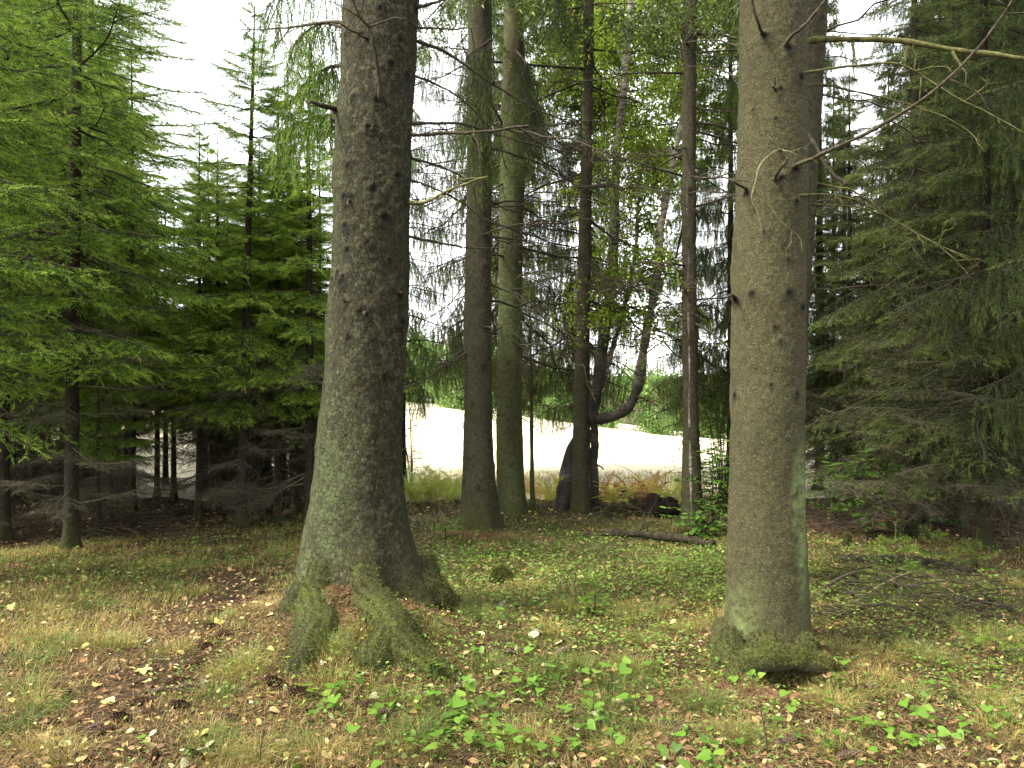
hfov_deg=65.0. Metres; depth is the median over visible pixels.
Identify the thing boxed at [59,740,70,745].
fallen leaf
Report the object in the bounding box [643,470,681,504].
bracken fern
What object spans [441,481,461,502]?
bracken fern
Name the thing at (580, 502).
spruce tree
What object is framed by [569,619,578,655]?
dry stem
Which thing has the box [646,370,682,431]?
broadleaf tree
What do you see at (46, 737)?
fallen leaf
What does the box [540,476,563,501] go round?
bracken fern
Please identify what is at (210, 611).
spruce cone
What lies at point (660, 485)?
bracken fern
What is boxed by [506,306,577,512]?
young tree
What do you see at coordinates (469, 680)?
heart leaved plant
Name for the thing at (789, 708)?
heart leaved plant
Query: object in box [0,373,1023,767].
ground
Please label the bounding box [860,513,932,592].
spruce seedling
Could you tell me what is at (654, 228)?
birch tree
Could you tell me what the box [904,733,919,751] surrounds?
heart leaved plant
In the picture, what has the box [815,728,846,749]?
heart leaved plant
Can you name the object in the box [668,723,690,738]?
spruce cone
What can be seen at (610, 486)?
bracken fern
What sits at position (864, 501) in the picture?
spruce tree
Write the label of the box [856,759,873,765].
heart leaved plant
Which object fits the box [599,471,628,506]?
bracken fern
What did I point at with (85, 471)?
spruce tree
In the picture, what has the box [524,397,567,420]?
broadleaf tree
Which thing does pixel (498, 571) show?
mossy stump
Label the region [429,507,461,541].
spruce seedling
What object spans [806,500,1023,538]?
brush heap
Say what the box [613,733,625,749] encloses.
heart leaved plant
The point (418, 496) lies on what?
bracken fern
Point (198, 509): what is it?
spruce tree
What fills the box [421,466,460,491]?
bracken fern
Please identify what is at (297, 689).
spruce cone
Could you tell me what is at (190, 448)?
spruce tree
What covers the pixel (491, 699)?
heart leaved plant
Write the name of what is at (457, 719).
heart leaved plant
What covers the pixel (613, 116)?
birch tree
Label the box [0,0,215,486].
spruce tree
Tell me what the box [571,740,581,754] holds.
heart leaved plant
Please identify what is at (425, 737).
heart leaved plant
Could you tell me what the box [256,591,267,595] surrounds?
spruce cone
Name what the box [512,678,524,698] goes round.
heart leaved plant
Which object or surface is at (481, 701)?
heart leaved plant
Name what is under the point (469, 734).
heart leaved plant
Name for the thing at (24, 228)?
spruce tree
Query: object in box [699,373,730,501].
leafy bush
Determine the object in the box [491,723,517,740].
heart leaved plant
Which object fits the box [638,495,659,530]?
fallen stick
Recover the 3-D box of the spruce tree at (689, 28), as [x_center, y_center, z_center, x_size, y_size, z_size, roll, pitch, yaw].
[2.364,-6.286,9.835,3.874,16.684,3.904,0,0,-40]
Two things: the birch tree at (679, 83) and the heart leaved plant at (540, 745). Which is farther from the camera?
the birch tree at (679, 83)
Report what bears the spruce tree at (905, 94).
on the meadow
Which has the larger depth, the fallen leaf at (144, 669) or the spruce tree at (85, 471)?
the spruce tree at (85, 471)
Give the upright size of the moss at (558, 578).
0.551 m
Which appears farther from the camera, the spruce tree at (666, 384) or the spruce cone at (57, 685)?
the spruce tree at (666, 384)
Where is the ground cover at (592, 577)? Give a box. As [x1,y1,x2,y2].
[0,499,1023,767]
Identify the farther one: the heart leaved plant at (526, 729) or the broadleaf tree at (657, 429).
the broadleaf tree at (657, 429)
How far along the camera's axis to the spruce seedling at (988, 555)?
7.16 m
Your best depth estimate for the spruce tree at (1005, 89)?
11.49 m
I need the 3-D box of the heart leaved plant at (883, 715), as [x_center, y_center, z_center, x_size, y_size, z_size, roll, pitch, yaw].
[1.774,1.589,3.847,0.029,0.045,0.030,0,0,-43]
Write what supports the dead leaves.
on the ground at (632, 523)
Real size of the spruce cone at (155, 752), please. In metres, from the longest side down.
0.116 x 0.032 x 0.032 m
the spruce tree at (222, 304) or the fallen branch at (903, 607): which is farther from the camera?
the spruce tree at (222, 304)
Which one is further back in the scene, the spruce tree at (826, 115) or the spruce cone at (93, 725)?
the spruce tree at (826, 115)
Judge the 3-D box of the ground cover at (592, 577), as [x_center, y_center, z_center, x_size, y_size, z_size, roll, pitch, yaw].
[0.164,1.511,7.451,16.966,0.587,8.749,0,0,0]
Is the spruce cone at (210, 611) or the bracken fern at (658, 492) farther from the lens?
the bracken fern at (658, 492)
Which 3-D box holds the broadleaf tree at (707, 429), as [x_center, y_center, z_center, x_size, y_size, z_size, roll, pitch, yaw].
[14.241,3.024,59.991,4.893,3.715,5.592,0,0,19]
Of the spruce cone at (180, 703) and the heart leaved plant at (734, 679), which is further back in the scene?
the heart leaved plant at (734, 679)
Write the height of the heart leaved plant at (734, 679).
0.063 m
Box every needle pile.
[216,584,475,685]
[413,527,590,543]
[582,663,886,709]
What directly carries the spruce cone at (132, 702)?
on the ground at (632, 523)
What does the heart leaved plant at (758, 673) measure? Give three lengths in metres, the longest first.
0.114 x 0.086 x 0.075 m
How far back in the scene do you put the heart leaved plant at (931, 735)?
3.59 m
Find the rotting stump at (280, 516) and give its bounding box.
[273,509,294,522]
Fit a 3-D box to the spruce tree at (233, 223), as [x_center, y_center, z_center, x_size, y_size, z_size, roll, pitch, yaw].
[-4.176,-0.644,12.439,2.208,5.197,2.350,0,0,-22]
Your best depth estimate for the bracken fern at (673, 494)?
12.04 m
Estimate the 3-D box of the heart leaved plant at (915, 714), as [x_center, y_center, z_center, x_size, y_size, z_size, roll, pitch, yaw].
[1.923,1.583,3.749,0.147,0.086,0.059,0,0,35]
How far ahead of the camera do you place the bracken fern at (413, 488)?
11.95 m
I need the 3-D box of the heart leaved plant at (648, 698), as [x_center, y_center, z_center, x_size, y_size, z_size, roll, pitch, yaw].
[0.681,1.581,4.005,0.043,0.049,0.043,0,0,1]
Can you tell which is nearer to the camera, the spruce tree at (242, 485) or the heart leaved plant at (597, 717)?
the heart leaved plant at (597, 717)
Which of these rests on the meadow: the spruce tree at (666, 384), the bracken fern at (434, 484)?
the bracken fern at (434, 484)
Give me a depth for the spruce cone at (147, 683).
4.12 m
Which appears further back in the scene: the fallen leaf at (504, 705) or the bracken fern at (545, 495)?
the bracken fern at (545, 495)
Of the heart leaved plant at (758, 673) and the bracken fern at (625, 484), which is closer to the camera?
the heart leaved plant at (758, 673)
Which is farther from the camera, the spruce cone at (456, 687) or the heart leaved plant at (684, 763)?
the spruce cone at (456, 687)
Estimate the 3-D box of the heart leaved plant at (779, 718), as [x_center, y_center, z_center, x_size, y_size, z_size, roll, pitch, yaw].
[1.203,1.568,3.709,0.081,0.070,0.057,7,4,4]
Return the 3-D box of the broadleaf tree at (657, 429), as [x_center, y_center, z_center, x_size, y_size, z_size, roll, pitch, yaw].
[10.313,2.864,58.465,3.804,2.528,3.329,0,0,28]
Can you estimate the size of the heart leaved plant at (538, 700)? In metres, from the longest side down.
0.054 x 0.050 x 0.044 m
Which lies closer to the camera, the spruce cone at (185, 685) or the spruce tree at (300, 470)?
the spruce cone at (185, 685)
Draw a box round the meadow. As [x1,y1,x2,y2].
[53,399,1023,501]
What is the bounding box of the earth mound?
[641,493,679,517]
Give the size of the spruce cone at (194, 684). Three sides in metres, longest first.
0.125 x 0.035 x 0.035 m
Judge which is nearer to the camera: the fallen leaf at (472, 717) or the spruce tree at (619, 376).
the fallen leaf at (472, 717)
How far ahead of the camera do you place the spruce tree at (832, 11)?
13.30 m
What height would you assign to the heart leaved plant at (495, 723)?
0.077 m
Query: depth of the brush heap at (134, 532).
9.50 m
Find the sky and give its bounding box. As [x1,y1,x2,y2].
[34,0,910,375]
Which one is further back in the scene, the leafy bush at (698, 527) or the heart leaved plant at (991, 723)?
the leafy bush at (698, 527)
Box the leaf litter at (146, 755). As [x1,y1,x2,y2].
[0,497,1023,767]
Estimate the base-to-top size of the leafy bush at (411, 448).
2.262 m
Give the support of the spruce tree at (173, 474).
on the ground at (632, 523)
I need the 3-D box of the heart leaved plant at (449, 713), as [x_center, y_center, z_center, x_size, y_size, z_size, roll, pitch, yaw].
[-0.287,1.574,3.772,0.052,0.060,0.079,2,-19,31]
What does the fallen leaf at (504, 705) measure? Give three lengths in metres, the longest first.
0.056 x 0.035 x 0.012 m
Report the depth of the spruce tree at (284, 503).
11.25 m
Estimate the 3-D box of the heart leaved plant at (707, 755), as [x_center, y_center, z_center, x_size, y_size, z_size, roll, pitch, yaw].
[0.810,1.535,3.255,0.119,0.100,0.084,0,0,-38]
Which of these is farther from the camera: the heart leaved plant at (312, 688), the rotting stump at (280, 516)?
the rotting stump at (280, 516)
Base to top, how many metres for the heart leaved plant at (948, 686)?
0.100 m
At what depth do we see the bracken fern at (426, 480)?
12.18 m
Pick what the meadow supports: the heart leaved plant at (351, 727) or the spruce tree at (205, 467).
the spruce tree at (205, 467)
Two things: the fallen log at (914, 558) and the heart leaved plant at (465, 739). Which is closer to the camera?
the heart leaved plant at (465, 739)
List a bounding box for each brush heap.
[11,500,251,544]
[573,490,672,518]
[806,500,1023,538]
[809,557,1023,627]
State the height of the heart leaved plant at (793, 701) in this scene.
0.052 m
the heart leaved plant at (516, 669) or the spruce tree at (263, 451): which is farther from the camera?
the spruce tree at (263, 451)
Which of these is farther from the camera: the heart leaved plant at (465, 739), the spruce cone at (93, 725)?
the spruce cone at (93, 725)
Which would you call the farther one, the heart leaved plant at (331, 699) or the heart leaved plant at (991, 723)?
the heart leaved plant at (331, 699)
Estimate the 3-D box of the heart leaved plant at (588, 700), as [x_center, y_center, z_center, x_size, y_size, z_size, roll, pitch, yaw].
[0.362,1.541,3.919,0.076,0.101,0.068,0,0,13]
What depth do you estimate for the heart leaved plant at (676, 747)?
3.44 m
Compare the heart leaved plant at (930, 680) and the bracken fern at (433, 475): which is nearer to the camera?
the heart leaved plant at (930, 680)
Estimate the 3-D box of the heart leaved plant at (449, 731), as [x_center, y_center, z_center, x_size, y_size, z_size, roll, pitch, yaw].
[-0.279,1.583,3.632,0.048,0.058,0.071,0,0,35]
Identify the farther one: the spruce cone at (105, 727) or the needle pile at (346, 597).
the needle pile at (346, 597)
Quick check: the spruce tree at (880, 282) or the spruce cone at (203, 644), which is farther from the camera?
the spruce tree at (880, 282)
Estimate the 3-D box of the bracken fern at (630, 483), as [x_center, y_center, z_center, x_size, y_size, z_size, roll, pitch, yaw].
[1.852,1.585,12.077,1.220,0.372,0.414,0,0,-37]
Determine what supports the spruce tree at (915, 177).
on the ground at (632, 523)
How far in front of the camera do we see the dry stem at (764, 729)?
3.43 m
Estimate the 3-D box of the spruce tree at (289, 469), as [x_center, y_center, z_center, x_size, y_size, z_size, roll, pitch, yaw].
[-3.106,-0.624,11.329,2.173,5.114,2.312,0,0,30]
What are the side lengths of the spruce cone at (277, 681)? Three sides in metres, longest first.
0.152 x 0.061 x 0.061 m
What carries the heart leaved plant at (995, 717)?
on the ground at (632, 523)
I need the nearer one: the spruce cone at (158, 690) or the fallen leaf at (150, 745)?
the fallen leaf at (150, 745)
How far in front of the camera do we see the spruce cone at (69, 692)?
4.00 m
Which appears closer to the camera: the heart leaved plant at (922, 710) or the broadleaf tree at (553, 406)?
the heart leaved plant at (922, 710)
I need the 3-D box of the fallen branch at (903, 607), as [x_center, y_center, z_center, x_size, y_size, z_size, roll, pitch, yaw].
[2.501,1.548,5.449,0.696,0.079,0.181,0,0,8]
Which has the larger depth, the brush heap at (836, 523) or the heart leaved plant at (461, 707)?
the brush heap at (836, 523)
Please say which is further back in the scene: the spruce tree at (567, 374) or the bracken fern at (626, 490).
the spruce tree at (567, 374)
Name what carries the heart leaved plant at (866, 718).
on the ground at (632, 523)
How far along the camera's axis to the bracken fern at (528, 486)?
12.21 m
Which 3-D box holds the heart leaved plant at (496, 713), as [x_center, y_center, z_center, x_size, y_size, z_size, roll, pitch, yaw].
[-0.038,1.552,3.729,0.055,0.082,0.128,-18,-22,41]
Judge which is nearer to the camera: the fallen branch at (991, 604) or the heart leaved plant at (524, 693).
the heart leaved plant at (524, 693)
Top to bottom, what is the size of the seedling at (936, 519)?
0.988 m
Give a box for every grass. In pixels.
[272,468,816,506]
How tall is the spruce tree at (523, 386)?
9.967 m
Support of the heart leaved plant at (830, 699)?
on the ground at (632, 523)
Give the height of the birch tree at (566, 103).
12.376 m
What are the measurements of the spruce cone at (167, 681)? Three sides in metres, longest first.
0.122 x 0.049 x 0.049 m
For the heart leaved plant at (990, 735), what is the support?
on the ground at (632, 523)
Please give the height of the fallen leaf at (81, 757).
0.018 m
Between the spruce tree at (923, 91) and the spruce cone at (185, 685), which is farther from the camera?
the spruce tree at (923, 91)
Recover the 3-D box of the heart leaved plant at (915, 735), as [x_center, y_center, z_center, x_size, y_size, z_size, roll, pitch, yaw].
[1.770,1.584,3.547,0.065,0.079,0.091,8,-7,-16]
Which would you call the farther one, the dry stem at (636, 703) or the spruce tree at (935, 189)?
the spruce tree at (935, 189)
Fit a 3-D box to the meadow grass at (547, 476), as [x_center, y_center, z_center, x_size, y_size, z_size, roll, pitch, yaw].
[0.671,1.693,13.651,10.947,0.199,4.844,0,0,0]
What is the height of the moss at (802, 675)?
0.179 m
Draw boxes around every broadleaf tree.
[406,327,437,397]
[407,346,457,400]
[410,342,445,402]
[423,373,460,406]
[436,376,495,409]
[522,364,567,416]
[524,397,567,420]
[527,398,570,420]
[538,399,572,422]
[599,406,624,427]
[603,366,634,428]
[620,364,675,433]
[627,405,675,434]
[632,406,678,435]
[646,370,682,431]
[667,406,726,438]
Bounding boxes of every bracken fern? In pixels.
[403,464,454,495]
[404,470,434,499]
[404,472,447,499]
[404,480,435,502]
[405,465,428,500]
[408,476,432,499]
[410,475,456,493]
[418,477,449,499]
[420,471,461,498]
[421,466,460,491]
[423,463,447,494]
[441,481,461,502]
[524,475,543,498]
[525,474,553,499]
[535,482,557,501]
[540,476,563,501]
[590,478,657,505]
[595,485,643,507]
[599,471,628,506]
[599,481,629,492]
[601,481,643,500]
[603,475,652,499]
[608,476,666,498]
[612,464,674,495]
[631,475,660,502]
[632,475,681,496]
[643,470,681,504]
[644,473,681,497]
[657,473,707,500]
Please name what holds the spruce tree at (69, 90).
on the ground at (632, 523)
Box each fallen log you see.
[601,526,715,548]
[833,551,976,572]
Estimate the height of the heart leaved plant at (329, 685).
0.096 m
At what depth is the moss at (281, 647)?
4.66 m
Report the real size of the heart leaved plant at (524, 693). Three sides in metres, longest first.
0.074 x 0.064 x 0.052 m
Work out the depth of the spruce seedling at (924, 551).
6.95 m
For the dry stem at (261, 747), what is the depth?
3.39 m
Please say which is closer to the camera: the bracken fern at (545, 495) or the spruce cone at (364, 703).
the spruce cone at (364, 703)
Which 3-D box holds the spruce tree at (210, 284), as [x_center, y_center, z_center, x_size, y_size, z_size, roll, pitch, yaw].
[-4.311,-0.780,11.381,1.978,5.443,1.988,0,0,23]
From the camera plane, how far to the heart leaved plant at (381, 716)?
3.79 m
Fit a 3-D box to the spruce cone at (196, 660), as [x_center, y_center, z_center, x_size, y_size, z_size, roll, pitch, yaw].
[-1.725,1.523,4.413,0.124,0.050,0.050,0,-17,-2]
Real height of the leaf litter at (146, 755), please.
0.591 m
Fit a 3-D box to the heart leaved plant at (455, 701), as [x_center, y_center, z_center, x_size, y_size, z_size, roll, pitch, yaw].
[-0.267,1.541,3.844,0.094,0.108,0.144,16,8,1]
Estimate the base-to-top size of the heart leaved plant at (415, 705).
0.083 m
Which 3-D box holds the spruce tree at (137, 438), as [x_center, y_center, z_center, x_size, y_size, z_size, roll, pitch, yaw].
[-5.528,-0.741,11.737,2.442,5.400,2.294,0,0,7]
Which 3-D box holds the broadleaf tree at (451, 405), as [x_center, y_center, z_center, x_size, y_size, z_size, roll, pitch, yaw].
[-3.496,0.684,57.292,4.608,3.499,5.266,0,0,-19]
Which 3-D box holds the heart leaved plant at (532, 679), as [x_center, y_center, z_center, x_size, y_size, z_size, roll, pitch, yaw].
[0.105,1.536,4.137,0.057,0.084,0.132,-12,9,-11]
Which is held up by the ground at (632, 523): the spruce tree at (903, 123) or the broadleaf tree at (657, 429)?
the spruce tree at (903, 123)
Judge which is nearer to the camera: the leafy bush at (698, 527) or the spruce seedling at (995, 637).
the spruce seedling at (995, 637)
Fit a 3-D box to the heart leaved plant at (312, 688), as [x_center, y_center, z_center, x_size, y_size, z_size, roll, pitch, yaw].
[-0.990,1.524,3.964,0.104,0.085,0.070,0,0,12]
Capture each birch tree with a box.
[493,0,662,190]
[527,0,738,176]
[530,0,726,510]
[534,0,738,211]
[609,0,738,198]
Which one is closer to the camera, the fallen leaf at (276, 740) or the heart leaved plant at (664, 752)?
the heart leaved plant at (664, 752)
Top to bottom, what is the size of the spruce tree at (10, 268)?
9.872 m
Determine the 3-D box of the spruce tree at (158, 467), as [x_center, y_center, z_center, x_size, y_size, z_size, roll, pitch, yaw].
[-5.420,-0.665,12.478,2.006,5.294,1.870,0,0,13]
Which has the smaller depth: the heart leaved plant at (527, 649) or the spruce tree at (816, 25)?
the heart leaved plant at (527, 649)
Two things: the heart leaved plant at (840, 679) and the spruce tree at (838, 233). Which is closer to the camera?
the heart leaved plant at (840, 679)
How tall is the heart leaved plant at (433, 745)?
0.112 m
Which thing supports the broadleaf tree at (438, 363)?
on the meadow
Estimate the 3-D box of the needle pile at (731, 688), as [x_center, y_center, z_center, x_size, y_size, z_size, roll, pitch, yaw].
[1.132,1.608,4.139,1.602,0.176,0.673,0,0,0]
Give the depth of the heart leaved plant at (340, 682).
4.01 m
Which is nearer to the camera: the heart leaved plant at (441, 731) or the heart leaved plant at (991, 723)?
the heart leaved plant at (441, 731)
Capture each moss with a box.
[37,528,1020,767]
[44,587,625,700]
[572,654,1023,723]
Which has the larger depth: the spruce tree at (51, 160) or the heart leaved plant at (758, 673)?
the spruce tree at (51, 160)
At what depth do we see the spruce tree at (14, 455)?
13.16 m
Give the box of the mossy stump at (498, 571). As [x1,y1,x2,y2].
[488,564,515,585]
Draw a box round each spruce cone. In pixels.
[50,683,67,688]
[62,689,72,700]
[82,721,104,732]
[85,751,106,758]
[87,724,114,735]
[109,711,131,722]
[126,696,152,706]
[132,676,152,683]
[138,707,159,715]
[144,681,164,687]
[148,686,167,695]
[151,749,159,762]
[162,676,181,684]
[168,699,190,710]
[173,683,191,690]
[178,677,199,683]
[184,680,207,688]
[185,749,203,760]
[186,657,208,664]
[197,641,213,649]
[203,623,220,629]
[206,609,224,614]
[213,629,234,636]
[215,595,233,600]
[221,713,241,721]
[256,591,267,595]
[262,675,286,688]
[286,685,309,697]
[359,699,384,708]
[375,705,400,715]
[452,680,467,691]
[453,750,480,765]
[504,646,523,654]
[554,645,571,654]
[663,719,681,728]
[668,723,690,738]
[737,674,756,680]
[773,734,799,746]
[834,748,863,760]
[855,682,879,689]
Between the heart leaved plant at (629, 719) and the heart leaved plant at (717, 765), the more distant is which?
the heart leaved plant at (629, 719)
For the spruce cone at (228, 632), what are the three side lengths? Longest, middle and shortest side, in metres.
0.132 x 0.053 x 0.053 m
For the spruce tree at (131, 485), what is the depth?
10.96 m
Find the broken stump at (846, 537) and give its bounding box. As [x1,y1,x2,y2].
[840,531,853,546]
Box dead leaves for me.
[0,548,1023,767]
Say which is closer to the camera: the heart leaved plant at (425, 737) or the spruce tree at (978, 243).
the heart leaved plant at (425, 737)
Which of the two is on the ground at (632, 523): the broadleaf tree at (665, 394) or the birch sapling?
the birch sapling
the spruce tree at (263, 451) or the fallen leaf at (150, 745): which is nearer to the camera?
the fallen leaf at (150, 745)
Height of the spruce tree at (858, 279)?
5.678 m
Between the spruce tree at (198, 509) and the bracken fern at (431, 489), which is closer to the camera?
the spruce tree at (198, 509)
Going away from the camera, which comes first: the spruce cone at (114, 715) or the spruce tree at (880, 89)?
the spruce cone at (114, 715)
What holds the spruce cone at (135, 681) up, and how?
on the ground at (632, 523)
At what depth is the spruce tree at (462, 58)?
14.30 m
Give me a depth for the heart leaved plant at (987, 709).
3.86 m
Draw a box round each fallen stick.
[139,686,194,692]
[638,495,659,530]
[643,624,684,632]
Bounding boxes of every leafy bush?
[402,353,431,484]
[659,500,727,538]
[666,403,714,485]
[674,440,729,523]
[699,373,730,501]
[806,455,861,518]
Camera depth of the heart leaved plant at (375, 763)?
3.28 m
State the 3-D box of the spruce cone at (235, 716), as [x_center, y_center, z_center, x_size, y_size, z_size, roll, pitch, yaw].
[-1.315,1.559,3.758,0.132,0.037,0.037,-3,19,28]
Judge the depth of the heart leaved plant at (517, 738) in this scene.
3.47 m
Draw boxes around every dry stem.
[257,726,272,761]
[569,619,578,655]
[629,679,638,720]
[755,705,768,758]
[870,565,876,614]
[937,562,948,601]
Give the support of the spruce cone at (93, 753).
on the ground at (632, 523)
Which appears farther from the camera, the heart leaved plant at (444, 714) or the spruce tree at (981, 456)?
the spruce tree at (981, 456)
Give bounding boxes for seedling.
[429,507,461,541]
[578,569,609,618]
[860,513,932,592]
[893,454,966,532]
[899,517,961,574]
[950,608,1023,668]
[951,530,1002,570]
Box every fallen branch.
[166,510,249,518]
[812,569,917,602]
[830,603,939,622]
[857,570,957,600]
[955,596,1023,616]
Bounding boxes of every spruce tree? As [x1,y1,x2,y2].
[0,0,127,525]
[0,0,172,542]
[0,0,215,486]
[0,0,253,550]
[0,1,66,439]
[0,82,80,489]
[10,39,65,449]
[10,73,69,495]
[10,80,81,503]
[10,136,145,496]
[10,172,171,504]
[14,1,102,457]
[16,18,192,498]
[20,151,191,511]
[25,2,107,439]
[26,32,207,511]
[39,56,169,488]
[39,161,208,503]
[43,140,120,478]
[45,254,157,532]
[79,267,154,521]
[85,14,147,166]
[105,169,205,501]
[111,107,255,517]
[115,126,273,510]
[117,182,195,496]
[139,0,331,529]
[141,139,267,507]
[146,175,192,490]
[148,199,243,499]
[156,211,249,495]
[160,195,236,484]
[162,159,303,502]
[166,129,322,515]
[175,196,274,487]
[180,55,417,524]
[182,75,330,520]
[208,216,313,478]
[212,177,330,505]
[213,217,242,484]
[214,127,331,515]
[221,200,273,479]
[221,217,287,487]
[227,0,596,681]
[236,144,324,498]
[238,216,326,491]
[248,205,321,507]
[250,151,405,507]
[267,197,329,480]
[323,1,466,489]
[404,0,636,532]
[407,0,575,420]
[408,0,679,514]
[417,0,737,513]
[419,1,574,424]
[447,0,572,450]
[492,0,703,467]
[522,0,638,445]
[525,0,925,528]
[630,2,726,443]
[649,0,830,490]
[650,0,1023,675]
[697,0,989,386]
[697,66,825,424]
[805,0,1023,539]
[805,55,906,503]
[805,70,859,461]
[805,73,877,475]
[805,176,855,490]
[806,0,886,489]
[815,166,905,491]
[821,0,1023,528]
[821,413,907,536]
[825,161,891,477]
[834,68,908,488]
[839,0,1023,552]
[842,117,946,495]
[845,8,1001,504]
[875,7,1007,478]
[877,8,926,464]
[878,14,934,313]
[888,0,1023,520]
[891,2,1023,500]
[896,11,1022,468]
[901,1,1023,516]
[991,2,1023,458]
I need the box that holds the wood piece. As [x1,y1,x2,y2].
[578,532,596,537]
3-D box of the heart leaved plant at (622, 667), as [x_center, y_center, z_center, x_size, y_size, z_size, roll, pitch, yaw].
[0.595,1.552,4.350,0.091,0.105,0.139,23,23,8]
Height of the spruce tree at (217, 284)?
5.475 m
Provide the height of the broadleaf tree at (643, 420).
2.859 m
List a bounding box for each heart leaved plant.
[136,734,147,745]
[301,683,319,699]
[302,709,316,723]
[317,700,327,712]
[319,683,332,695]
[326,693,342,712]
[332,680,345,692]
[347,719,366,736]
[354,674,364,684]
[368,702,383,721]
[371,753,398,767]
[375,713,385,719]
[401,729,415,735]
[402,737,413,753]
[409,696,422,709]
[419,735,429,742]
[422,732,441,759]
[426,662,444,680]
[429,688,441,702]
[431,727,443,741]
[440,710,462,725]
[443,726,456,740]
[448,689,467,710]
[448,712,457,725]
[450,706,466,715]
[453,714,463,727]
[455,723,462,733]
[462,674,476,691]
[462,731,485,750]
[463,730,474,744]
[471,646,483,653]
[476,726,488,735]
[477,692,495,712]
[480,714,489,726]
[483,740,503,756]
[484,717,501,730]
[488,697,499,708]
[491,722,500,739]
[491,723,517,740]
[492,762,505,767]
[493,708,512,720]
[495,606,504,622]
[509,667,522,680]
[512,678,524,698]
[513,735,536,754]
[518,727,531,742]
[519,691,527,704]
[524,646,534,655]
[526,672,536,686]
[530,742,548,757]
[531,682,544,695]
[536,698,542,708]
[538,705,552,721]
[545,663,559,685]
[550,735,561,753]
[559,705,572,719]
[567,737,580,754]
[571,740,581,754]
[573,718,595,736]
[579,690,593,709]
[581,667,600,679]
[582,680,591,692]
[591,662,612,683]
[594,701,608,720]
[594,707,605,723]
[603,727,614,738]
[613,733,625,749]
[615,656,631,674]
[615,692,639,712]
[622,717,646,731]
[638,661,652,675]
[644,695,653,701]
[655,744,668,758]
[671,730,685,753]
[677,758,689,767]
[695,748,724,763]
[699,738,709,749]
[700,726,712,738]
[701,737,717,745]
[709,760,721,767]
[729,675,737,682]
[729,738,744,751]
[746,669,765,682]
[765,715,782,731]
[779,689,790,700]
[786,705,796,713]
[790,699,800,705]
[792,727,801,743]
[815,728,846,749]
[822,691,834,705]
[823,739,836,751]
[829,672,848,687]
[833,656,850,671]
[846,716,875,741]
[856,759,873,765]
[861,716,872,723]
[868,746,879,754]
[876,721,894,734]
[879,711,885,718]
[886,722,909,740]
[887,731,911,746]
[898,697,908,707]
[904,731,925,749]
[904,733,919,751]
[908,711,941,732]
[915,704,933,721]
[920,691,928,702]
[924,679,935,691]
[924,733,936,745]
[935,726,951,741]
[939,677,953,694]
[951,728,963,740]
[952,716,971,735]
[979,704,993,712]
[983,718,1000,729]
[984,714,1011,731]
[985,732,995,742]
[988,683,1001,699]
[997,705,1010,724]
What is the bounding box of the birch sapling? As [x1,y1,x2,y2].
[686,186,692,529]
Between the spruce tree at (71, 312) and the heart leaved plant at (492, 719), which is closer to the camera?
the heart leaved plant at (492, 719)
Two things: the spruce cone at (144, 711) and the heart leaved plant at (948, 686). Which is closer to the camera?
the spruce cone at (144, 711)
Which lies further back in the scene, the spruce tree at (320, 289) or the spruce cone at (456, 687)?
the spruce tree at (320, 289)
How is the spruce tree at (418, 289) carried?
on the meadow
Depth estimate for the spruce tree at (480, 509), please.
9.36 m
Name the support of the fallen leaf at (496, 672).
on the ground at (632, 523)
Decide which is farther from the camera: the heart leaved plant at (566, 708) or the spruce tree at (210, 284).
the spruce tree at (210, 284)
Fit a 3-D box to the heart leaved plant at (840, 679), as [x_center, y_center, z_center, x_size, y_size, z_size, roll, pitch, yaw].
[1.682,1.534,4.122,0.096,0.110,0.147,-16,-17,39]
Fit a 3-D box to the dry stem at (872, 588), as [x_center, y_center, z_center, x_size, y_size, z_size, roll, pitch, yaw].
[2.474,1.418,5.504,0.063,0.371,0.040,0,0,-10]
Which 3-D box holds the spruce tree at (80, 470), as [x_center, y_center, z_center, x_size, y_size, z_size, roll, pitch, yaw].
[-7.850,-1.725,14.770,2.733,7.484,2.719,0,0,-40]
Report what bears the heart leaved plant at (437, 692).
on the ground at (632, 523)
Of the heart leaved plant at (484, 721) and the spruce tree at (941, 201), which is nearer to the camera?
the heart leaved plant at (484, 721)
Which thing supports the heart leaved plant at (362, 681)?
on the ground at (632, 523)
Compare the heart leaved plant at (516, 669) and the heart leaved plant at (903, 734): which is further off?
the heart leaved plant at (516, 669)
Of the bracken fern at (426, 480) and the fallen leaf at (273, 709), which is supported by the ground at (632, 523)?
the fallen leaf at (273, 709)
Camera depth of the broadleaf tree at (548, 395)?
60.58 m
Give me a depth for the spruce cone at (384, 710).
3.84 m
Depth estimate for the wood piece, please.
9.31 m
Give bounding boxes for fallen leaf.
[37,733,48,743]
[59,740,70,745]
[76,755,87,761]
[137,666,147,674]
[144,742,154,748]
[180,757,192,767]
[267,706,279,712]
[275,738,287,744]
[322,750,331,758]
[469,714,478,720]
[492,669,502,675]
[501,703,508,707]
[528,631,538,637]
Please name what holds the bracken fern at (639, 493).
on the ground at (632, 523)
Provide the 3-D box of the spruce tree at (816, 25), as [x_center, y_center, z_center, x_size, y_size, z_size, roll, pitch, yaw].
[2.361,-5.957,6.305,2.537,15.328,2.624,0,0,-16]
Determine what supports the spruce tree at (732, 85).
on the ground at (632, 523)
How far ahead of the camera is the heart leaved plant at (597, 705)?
3.76 m

